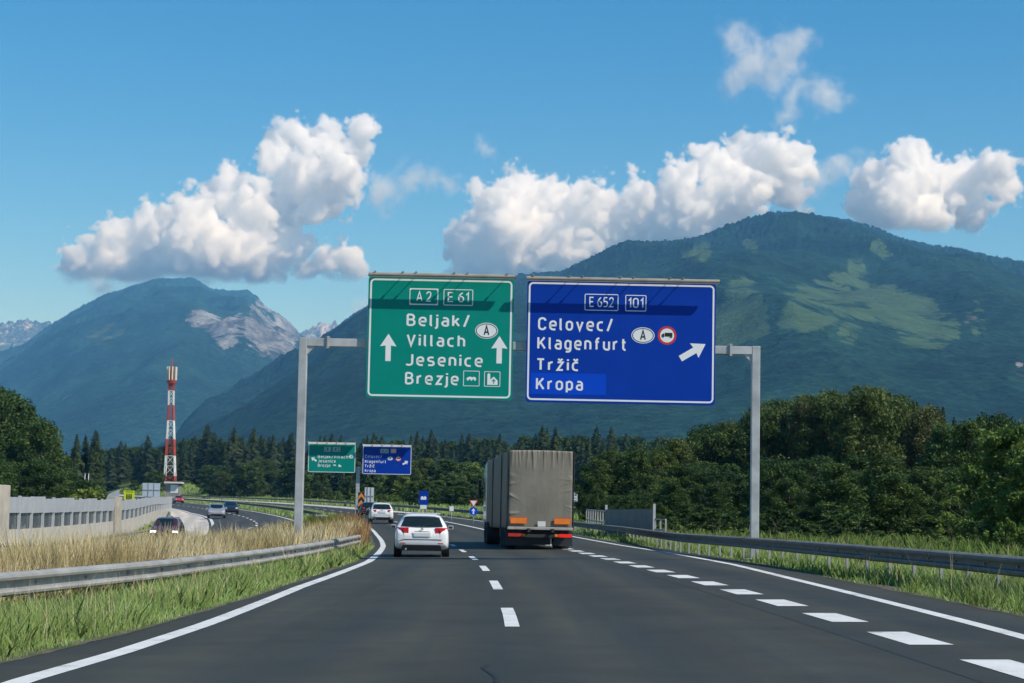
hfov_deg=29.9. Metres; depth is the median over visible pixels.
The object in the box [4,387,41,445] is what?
broadleaf tree
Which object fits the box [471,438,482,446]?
broadleaf tree
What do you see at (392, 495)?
bush
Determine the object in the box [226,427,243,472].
spruce tree
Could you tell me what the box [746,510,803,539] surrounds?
bush
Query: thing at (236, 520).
road
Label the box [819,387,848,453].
broadleaf tree
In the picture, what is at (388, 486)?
broadleaf tree
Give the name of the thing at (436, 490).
broadleaf tree
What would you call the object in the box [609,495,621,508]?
broadleaf tree
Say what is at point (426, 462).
broadleaf tree
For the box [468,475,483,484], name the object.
broadleaf tree
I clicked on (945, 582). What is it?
grass
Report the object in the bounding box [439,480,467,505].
broadleaf tree
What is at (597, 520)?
railing
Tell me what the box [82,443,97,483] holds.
spruce tree
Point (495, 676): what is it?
road crack
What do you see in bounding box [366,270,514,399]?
direction sign
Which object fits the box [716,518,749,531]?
bush
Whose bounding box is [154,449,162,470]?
spruce tree
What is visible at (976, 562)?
guardrail
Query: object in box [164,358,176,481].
lattice mast
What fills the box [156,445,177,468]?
broadleaf tree
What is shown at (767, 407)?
broadleaf tree
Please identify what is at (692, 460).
broadleaf tree
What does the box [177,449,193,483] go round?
spruce tree
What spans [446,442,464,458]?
broadleaf tree
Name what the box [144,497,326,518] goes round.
guardrail
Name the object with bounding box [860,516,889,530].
bush
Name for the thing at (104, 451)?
broadleaf tree
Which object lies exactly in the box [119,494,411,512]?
paved shoulder
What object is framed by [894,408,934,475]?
broadleaf tree
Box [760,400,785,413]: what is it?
broadleaf tree
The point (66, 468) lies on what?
broadleaf tree
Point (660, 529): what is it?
railing
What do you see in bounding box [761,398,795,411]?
broadleaf tree
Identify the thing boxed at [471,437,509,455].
broadleaf tree
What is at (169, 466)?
spruce tree
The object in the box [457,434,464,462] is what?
spruce tree
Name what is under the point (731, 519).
bush
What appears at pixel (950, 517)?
bush
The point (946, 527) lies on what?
bush
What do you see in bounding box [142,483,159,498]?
sign board back
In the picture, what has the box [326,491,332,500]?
broadleaf tree
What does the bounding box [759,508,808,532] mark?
bush
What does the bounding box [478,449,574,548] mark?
lorry
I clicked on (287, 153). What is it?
sky
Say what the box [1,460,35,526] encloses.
broadleaf tree
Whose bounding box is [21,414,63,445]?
broadleaf tree
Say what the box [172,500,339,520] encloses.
grass
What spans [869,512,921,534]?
bush
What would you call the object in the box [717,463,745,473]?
broadleaf tree
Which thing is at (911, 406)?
broadleaf tree
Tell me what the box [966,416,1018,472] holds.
broadleaf tree
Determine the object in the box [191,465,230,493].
broadleaf tree
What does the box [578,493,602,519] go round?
broadleaf tree
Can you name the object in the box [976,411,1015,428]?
broadleaf tree
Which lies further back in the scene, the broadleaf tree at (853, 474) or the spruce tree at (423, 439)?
the spruce tree at (423, 439)
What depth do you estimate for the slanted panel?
171.41 m
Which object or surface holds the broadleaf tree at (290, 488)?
on the ground at (124, 485)
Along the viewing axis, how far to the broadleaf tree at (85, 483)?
177.38 m
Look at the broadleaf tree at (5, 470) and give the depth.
167.93 m
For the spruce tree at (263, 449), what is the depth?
620.76 m
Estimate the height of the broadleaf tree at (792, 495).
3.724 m
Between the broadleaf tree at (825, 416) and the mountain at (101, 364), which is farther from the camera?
the mountain at (101, 364)
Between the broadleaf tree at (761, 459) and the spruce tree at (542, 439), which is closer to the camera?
the broadleaf tree at (761, 459)
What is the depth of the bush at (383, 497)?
305.83 m
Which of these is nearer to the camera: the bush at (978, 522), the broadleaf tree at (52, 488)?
the bush at (978, 522)
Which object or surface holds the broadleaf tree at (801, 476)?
on the ground at (124, 485)
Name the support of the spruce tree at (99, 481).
on the ground at (124, 485)
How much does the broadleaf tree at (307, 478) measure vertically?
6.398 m
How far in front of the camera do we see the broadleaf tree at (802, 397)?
170.86 m
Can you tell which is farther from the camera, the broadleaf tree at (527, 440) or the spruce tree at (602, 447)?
the broadleaf tree at (527, 440)
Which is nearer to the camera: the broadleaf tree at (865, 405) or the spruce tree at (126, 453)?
the broadleaf tree at (865, 405)
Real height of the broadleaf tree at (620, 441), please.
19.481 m
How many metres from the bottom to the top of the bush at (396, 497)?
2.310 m
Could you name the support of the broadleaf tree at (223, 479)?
on the ground at (124, 485)
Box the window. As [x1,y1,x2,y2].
[170,485,177,492]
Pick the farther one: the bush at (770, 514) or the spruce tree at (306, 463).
the spruce tree at (306, 463)
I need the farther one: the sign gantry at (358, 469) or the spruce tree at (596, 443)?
the spruce tree at (596, 443)
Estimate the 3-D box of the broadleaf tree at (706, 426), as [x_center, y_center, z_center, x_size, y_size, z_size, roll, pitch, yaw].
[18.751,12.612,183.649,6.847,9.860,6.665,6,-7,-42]
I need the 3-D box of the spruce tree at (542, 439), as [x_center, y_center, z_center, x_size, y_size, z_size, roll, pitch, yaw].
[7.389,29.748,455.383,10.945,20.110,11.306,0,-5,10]
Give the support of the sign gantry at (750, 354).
on the ground at (124, 485)
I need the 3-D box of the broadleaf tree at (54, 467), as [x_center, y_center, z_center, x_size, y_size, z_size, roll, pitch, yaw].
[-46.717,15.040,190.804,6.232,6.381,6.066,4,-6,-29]
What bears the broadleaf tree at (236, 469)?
on the ground at (124, 485)
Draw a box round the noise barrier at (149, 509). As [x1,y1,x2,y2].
[110,496,171,533]
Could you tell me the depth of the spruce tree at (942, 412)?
212.57 m
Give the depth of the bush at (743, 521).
86.70 m
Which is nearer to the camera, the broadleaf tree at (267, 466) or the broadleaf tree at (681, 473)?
the broadleaf tree at (681, 473)
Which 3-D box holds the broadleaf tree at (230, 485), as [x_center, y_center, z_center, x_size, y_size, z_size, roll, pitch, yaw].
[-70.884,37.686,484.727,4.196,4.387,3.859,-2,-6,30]
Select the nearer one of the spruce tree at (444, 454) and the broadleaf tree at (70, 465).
the broadleaf tree at (70, 465)
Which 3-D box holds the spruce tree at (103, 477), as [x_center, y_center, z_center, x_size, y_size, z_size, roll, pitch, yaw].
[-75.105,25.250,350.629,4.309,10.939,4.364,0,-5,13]
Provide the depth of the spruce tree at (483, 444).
556.06 m
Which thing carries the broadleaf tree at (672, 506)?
on the ground at (124, 485)
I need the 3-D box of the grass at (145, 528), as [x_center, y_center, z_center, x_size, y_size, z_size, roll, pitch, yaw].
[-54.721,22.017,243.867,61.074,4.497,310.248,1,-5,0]
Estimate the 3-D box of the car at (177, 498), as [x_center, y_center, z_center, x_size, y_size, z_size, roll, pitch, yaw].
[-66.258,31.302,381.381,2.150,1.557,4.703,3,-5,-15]
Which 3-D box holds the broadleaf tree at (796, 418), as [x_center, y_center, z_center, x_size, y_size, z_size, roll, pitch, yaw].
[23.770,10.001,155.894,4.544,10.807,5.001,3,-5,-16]
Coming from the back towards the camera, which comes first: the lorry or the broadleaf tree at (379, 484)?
the broadleaf tree at (379, 484)
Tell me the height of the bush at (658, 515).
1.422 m
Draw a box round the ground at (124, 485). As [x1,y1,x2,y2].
[16,482,575,543]
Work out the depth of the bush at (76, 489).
177.10 m
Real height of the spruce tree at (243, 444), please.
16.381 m
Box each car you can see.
[149,517,184,538]
[173,495,183,502]
[206,503,226,517]
[223,501,239,513]
[357,502,372,516]
[367,502,393,523]
[391,511,452,556]
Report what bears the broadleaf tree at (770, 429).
on the ground at (124, 485)
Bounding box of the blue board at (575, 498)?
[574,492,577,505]
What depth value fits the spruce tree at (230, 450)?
612.46 m
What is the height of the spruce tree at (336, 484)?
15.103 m
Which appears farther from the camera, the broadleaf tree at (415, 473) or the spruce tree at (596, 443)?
the spruce tree at (596, 443)
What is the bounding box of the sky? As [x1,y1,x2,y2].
[0,0,1023,332]
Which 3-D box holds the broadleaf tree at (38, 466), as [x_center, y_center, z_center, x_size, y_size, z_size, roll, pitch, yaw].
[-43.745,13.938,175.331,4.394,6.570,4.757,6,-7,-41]
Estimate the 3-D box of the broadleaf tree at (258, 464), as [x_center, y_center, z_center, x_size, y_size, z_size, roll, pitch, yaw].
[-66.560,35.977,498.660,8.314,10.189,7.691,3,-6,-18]
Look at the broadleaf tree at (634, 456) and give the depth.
167.99 m
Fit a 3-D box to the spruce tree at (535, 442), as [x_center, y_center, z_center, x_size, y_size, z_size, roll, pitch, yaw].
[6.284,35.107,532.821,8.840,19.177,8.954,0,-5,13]
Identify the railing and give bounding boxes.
[586,509,604,533]
[654,519,666,538]
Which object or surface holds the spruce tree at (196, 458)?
on the ground at (124, 485)
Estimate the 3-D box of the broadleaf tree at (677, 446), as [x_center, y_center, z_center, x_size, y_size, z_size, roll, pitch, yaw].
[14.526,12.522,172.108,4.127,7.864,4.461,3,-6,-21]
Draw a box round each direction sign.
[308,441,355,472]
[362,444,411,474]
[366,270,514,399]
[525,274,719,405]
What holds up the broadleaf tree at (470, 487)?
on the ground at (124, 485)
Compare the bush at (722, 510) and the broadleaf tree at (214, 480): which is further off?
the broadleaf tree at (214, 480)
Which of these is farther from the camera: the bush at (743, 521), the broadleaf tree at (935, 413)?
the broadleaf tree at (935, 413)
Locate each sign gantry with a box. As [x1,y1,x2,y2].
[293,336,759,559]
[313,466,398,512]
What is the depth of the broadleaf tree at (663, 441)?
615.26 m
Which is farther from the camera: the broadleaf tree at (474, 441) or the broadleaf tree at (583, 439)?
the broadleaf tree at (474, 441)
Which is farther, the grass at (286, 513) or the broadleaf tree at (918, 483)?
the grass at (286, 513)
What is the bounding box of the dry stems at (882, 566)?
[573,523,1022,596]
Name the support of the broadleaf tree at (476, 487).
on the ground at (124, 485)
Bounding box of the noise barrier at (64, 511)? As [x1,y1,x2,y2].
[0,485,115,552]
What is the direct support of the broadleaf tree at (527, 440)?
on the ground at (124, 485)
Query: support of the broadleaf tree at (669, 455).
on the ground at (124, 485)
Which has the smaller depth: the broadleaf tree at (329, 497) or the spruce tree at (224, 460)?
the broadleaf tree at (329, 497)
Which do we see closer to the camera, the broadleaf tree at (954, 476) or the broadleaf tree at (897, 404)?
the broadleaf tree at (954, 476)
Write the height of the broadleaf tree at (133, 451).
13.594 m
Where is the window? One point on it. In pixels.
(174, 488)
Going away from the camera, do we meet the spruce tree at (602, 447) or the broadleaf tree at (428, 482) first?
the broadleaf tree at (428, 482)
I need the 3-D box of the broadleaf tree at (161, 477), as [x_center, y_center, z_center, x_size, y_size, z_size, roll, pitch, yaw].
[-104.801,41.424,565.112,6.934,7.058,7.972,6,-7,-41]
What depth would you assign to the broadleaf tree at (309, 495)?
410.96 m
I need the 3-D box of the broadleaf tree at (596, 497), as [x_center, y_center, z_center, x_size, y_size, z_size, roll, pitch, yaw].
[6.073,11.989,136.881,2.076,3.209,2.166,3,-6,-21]
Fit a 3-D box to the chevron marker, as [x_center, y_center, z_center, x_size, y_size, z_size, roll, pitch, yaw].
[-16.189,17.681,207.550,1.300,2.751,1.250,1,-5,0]
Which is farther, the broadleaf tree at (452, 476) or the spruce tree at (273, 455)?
the spruce tree at (273, 455)
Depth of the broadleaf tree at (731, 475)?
146.53 m
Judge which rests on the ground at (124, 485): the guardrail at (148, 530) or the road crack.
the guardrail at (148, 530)
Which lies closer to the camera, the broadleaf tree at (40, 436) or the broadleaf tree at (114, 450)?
the broadleaf tree at (40, 436)
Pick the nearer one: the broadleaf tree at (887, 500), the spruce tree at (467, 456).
the broadleaf tree at (887, 500)
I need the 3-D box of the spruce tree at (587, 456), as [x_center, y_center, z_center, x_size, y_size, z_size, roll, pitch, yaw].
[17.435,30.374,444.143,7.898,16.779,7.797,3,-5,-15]
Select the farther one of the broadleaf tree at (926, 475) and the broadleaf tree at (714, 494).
the broadleaf tree at (714, 494)
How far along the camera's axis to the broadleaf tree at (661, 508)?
128.32 m
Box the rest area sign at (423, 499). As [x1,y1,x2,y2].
[419,491,427,512]
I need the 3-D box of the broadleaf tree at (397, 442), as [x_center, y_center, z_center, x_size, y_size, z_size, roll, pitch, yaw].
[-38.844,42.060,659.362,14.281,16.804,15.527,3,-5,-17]
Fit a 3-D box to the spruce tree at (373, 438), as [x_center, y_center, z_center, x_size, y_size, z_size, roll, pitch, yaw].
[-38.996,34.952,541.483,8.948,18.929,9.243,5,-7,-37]
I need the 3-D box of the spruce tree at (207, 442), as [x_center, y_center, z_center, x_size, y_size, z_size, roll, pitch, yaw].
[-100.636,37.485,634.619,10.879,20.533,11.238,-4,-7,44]
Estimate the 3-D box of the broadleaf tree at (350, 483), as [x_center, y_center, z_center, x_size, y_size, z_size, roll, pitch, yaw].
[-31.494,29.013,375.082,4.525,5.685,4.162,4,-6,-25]
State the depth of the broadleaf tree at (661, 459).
169.45 m
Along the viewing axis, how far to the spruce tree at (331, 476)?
542.50 m
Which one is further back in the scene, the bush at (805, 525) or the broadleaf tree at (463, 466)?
the broadleaf tree at (463, 466)
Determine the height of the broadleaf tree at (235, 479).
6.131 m
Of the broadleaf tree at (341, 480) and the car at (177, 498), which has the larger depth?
the broadleaf tree at (341, 480)
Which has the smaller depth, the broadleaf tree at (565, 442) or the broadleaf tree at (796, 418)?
the broadleaf tree at (796, 418)
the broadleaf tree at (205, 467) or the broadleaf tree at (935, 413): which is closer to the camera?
the broadleaf tree at (935, 413)
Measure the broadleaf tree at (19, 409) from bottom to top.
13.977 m
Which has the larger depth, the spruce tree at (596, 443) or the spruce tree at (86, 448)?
the spruce tree at (596, 443)
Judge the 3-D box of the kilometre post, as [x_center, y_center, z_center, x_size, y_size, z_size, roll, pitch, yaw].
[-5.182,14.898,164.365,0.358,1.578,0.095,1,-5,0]
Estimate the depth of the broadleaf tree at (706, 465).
149.71 m
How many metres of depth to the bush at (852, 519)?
84.80 m
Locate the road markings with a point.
(1011, 667)
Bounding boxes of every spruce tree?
[69,434,86,478]
[80,435,89,478]
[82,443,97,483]
[87,431,106,498]
[89,430,104,466]
[99,450,107,498]
[102,448,120,490]
[114,441,130,485]
[123,443,132,481]
[131,435,158,484]
[131,444,143,481]
[131,451,138,480]
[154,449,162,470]
[161,444,176,481]
[168,435,178,459]
[174,451,180,480]
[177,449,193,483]
[178,438,194,481]
[188,435,199,467]
[190,424,212,481]
[193,443,202,478]
[200,432,218,481]
[213,437,223,465]
[219,442,232,475]
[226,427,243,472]
[226,438,237,473]
[238,436,245,458]
[239,442,251,473]
[243,428,262,470]
[257,435,262,455]
[258,438,267,459]
[262,435,281,482]
[262,436,279,465]
[277,437,285,457]
[280,433,295,469]
[284,434,295,457]
[305,450,311,473]
[324,440,336,494]
[329,473,341,494]
[356,438,364,460]
[357,435,369,463]
[369,432,378,445]
[378,436,384,445]
[408,435,418,464]
[413,431,421,459]
[418,429,441,457]
[419,436,426,457]
[430,438,440,465]
[438,441,444,458]
[439,439,450,459]
[448,447,457,474]
[456,434,476,477]
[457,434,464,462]
[472,443,484,484]
[475,438,486,460]
[478,441,492,474]
[491,444,501,457]
[493,434,504,456]
[516,437,524,449]
[531,434,538,448]
[533,425,549,449]
[545,428,552,448]
[549,427,560,449]
[571,434,582,475]
[574,437,594,504]
[574,443,584,491]
[591,426,601,459]
[596,438,606,454]
[604,427,618,453]
[620,433,630,452]
[652,438,661,449]
[940,407,947,421]
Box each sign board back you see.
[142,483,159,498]
[364,487,373,501]
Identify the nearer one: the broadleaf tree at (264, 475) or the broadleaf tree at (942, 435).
the broadleaf tree at (942, 435)
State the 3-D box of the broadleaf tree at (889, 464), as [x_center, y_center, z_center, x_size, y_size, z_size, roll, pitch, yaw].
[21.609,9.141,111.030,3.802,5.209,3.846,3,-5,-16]
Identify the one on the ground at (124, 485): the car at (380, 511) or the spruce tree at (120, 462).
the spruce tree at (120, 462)
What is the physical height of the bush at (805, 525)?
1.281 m
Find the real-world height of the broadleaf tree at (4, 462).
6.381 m
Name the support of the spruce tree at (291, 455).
on the ground at (124, 485)
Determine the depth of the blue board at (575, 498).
174.42 m
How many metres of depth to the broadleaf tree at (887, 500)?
101.28 m
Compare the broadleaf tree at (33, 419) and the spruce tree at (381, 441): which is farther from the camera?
the spruce tree at (381, 441)
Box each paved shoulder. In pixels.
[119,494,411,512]
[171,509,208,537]
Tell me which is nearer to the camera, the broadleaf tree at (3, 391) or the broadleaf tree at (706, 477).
the broadleaf tree at (706, 477)
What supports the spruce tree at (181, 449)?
on the ground at (124, 485)
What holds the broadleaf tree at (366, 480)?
on the ground at (124, 485)
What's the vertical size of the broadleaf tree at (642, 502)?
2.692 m
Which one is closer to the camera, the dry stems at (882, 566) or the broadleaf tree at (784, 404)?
the dry stems at (882, 566)
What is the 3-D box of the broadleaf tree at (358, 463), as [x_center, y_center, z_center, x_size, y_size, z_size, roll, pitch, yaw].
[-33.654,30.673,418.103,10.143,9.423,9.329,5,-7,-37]
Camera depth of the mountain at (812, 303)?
3343.61 m
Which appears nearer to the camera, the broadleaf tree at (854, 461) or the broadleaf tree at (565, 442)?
the broadleaf tree at (854, 461)
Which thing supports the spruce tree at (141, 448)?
on the ground at (124, 485)
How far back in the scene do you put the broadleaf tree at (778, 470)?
116.43 m
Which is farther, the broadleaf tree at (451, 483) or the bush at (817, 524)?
the broadleaf tree at (451, 483)
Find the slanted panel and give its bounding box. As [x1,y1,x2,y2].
[106,490,118,499]
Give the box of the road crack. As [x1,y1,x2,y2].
[481,665,500,682]
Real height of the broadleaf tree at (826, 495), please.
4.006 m
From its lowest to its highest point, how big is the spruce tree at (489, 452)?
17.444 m
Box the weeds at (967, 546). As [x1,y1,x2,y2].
[572,516,1023,578]
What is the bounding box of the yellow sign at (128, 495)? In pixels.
[124,490,134,499]
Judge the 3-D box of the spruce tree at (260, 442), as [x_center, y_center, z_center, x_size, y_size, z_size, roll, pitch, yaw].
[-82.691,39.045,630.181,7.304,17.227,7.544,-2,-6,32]
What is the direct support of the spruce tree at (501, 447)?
on the ground at (124, 485)
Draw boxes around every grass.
[0,516,365,603]
[0,540,373,661]
[1,510,154,551]
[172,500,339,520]
[253,510,371,545]
[438,512,1023,615]
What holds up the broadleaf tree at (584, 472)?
on the ground at (124, 485)
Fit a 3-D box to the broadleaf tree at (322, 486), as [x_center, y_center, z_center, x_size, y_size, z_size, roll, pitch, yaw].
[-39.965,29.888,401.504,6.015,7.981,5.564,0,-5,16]
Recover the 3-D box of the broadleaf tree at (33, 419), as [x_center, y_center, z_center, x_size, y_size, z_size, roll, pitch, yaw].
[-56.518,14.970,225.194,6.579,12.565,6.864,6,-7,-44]
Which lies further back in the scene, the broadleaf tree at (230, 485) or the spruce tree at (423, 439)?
the spruce tree at (423, 439)
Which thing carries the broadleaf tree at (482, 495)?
on the ground at (124, 485)
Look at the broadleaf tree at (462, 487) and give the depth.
264.23 m
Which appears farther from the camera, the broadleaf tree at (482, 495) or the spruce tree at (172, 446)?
the spruce tree at (172, 446)
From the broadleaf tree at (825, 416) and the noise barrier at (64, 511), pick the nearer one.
the noise barrier at (64, 511)
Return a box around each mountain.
[0,277,304,455]
[0,318,337,350]
[136,210,1023,455]
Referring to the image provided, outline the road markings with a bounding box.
[2,496,1023,682]
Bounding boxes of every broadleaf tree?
[0,386,13,441]
[0,393,26,462]
[0,451,9,461]
[0,453,19,495]
[0,460,21,496]
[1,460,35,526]
[3,396,48,459]
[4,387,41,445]
[11,458,51,526]
[12,419,72,484]
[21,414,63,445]
[27,417,60,482]
[27,462,73,493]
[40,472,78,522]
[52,445,72,481]
[58,472,81,484]
[62,455,76,478]
[68,479,106,524]
[101,448,109,463]
[104,447,117,469]
[115,446,143,478]
[128,480,139,490]
[144,470,166,490]
[149,447,162,464]
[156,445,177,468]
[176,439,189,446]
[185,437,222,453]
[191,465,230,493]
[195,465,216,493]
[205,469,231,495]
[214,473,231,496]
[222,482,235,496]
[229,462,248,486]
[230,475,246,496]
[232,464,264,496]
[244,461,270,496]
[248,472,270,494]
[259,459,278,492]
[262,471,277,495]
[268,469,293,497]
[271,460,315,497]
[304,474,324,499]
[304,487,313,498]
[308,472,332,499]
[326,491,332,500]
[331,491,343,500]
[336,476,352,499]
[337,461,361,498]
[341,476,355,500]
[351,466,385,500]
[371,475,391,501]
[382,460,429,493]
[382,475,412,499]
[385,440,403,444]
[391,474,422,501]
[399,481,433,505]
[403,480,433,504]
[407,468,423,490]
[413,457,435,479]
[414,441,427,459]
[417,443,441,459]
[419,479,451,503]
[427,458,464,489]
[427,484,447,504]
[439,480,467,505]
[441,461,484,483]
[441,471,470,483]
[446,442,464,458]
[446,480,477,505]
[447,441,455,447]
[453,484,473,501]
[466,490,480,506]
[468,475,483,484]
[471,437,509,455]
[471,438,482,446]
[473,484,483,504]
[474,486,483,505]
[516,435,533,449]
[558,436,574,458]
[564,435,593,455]
[574,458,620,515]
[574,463,593,511]
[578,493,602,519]
[581,487,609,522]
[584,447,621,499]
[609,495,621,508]
[610,452,642,499]
[614,435,629,446]
[614,449,658,501]
[616,494,636,508]
[623,442,645,451]
[628,435,646,448]
[631,494,654,508]
[632,475,659,502]
[643,449,686,484]
[643,485,665,518]
[645,437,669,451]
[646,448,673,486]
[646,463,718,513]
[656,478,667,485]
[656,480,691,525]
[657,487,693,523]
[661,438,693,469]
[674,446,698,463]
[682,460,721,495]
[684,468,730,518]
[686,422,730,467]
[688,427,740,467]
[695,483,732,525]
[710,421,742,467]
[710,469,745,516]
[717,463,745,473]
[722,410,750,426]
[723,473,748,519]
[727,404,790,470]
[727,428,749,475]
[733,406,794,474]
[738,458,799,528]
[741,456,786,526]
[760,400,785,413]
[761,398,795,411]
[762,476,811,527]
[768,469,819,526]
[783,391,843,461]
[783,398,830,463]
[784,457,838,502]
[795,394,861,473]
[797,455,835,485]
[798,460,870,535]
[798,478,848,516]
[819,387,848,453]
[827,383,906,472]
[836,470,864,505]
[841,454,870,475]
[851,455,910,530]
[854,394,915,462]
[854,396,914,471]
[858,472,930,538]
[884,388,921,414]
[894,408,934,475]
[897,465,961,539]
[897,478,952,535]
[912,421,938,464]
[913,422,955,470]
[914,419,946,465]
[915,403,946,422]
[916,423,953,468]
[917,466,990,539]
[935,420,997,511]
[943,418,985,491]
[947,422,1023,548]
[961,493,978,517]
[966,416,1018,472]
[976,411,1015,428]
[988,449,1023,550]
[992,422,1023,499]
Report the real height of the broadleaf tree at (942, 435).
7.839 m
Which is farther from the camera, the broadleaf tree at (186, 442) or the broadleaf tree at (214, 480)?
the broadleaf tree at (186, 442)
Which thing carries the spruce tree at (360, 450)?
on the ground at (124, 485)
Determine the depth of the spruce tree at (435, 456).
582.63 m
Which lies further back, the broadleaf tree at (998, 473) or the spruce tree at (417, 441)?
the spruce tree at (417, 441)
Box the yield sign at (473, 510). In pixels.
[469,500,477,523]
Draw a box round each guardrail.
[0,512,170,549]
[0,535,360,600]
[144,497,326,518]
[182,495,482,516]
[574,521,1023,586]
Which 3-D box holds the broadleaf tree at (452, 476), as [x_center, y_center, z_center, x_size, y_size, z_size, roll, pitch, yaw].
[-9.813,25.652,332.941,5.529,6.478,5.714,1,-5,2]
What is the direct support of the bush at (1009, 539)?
on the ground at (124, 485)
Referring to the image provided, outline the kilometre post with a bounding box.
[449,506,453,520]
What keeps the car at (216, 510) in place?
on the road at (236, 520)
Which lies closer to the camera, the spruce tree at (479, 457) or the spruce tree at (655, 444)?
the spruce tree at (655, 444)
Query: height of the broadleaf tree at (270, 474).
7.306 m
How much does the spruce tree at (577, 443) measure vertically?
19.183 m
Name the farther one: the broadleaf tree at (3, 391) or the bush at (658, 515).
the broadleaf tree at (3, 391)
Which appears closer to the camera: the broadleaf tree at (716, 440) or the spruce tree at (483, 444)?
the broadleaf tree at (716, 440)
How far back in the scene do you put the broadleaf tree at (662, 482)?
158.13 m
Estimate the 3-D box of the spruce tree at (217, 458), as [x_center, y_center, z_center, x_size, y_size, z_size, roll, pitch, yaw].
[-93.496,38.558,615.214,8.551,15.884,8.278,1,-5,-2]
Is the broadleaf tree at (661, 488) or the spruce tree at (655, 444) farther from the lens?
the spruce tree at (655, 444)
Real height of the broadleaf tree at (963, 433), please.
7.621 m
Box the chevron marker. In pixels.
[356,492,364,512]
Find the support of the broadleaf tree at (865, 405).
on the ground at (124, 485)
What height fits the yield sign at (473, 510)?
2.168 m
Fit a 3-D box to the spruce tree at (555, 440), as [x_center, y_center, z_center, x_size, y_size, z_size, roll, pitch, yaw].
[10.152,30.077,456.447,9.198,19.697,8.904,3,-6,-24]
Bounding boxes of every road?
[0,493,1023,682]
[137,499,293,540]
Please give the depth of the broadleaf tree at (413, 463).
376.68 m
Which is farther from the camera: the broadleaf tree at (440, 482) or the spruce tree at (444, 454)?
the spruce tree at (444, 454)
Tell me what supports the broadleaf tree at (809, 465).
on the ground at (124, 485)
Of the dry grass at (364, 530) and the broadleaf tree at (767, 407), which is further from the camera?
the broadleaf tree at (767, 407)
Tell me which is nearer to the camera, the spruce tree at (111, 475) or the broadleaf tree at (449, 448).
the spruce tree at (111, 475)
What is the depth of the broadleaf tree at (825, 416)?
153.77 m
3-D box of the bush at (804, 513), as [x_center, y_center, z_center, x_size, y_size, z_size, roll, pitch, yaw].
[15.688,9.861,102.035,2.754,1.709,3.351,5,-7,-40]
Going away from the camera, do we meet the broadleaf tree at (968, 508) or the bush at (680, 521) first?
the bush at (680, 521)
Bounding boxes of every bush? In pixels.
[57,483,87,516]
[60,488,105,525]
[64,484,110,499]
[346,492,376,501]
[376,494,393,502]
[381,494,400,501]
[390,494,409,502]
[656,513,690,529]
[656,519,689,532]
[667,518,702,531]
[668,509,747,534]
[696,507,742,529]
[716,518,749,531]
[727,518,759,530]
[728,515,777,535]
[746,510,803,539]
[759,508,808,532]
[768,519,816,538]
[776,511,822,531]
[802,520,856,537]
[808,510,869,534]
[811,512,885,537]
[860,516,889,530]
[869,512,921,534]
[891,513,971,536]
[897,515,981,541]
[919,512,978,540]
[926,511,977,545]
[935,520,982,542]
[952,519,988,541]
[982,517,1023,552]
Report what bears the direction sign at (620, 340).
attached to the sign gantry at (750, 354)
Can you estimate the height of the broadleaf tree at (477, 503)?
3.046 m
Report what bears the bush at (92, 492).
on the ground at (124, 485)
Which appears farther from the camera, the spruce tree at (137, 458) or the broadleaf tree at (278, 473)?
the spruce tree at (137, 458)
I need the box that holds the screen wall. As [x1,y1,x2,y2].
[605,504,655,537]
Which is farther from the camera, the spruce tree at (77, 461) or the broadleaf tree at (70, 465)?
the spruce tree at (77, 461)
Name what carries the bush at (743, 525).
on the ground at (124, 485)
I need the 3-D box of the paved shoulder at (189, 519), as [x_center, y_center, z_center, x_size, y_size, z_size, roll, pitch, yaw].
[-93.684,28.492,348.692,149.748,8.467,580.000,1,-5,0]
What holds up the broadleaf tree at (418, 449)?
on the ground at (124, 485)
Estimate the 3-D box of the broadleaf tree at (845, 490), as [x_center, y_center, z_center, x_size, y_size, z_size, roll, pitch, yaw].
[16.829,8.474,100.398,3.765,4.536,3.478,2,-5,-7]
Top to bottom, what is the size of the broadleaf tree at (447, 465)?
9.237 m
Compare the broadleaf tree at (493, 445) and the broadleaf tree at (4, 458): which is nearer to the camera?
the broadleaf tree at (4, 458)
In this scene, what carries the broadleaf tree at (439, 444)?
on the ground at (124, 485)
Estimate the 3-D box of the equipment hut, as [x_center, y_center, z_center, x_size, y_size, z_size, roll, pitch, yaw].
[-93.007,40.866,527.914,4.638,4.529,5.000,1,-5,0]
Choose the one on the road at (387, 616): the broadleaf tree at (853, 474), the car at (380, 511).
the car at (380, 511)
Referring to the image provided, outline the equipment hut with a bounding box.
[164,482,183,496]
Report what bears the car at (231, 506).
on the road at (236, 520)
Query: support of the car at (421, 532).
on the road at (387, 616)
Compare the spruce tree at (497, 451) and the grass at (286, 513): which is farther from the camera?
the spruce tree at (497, 451)

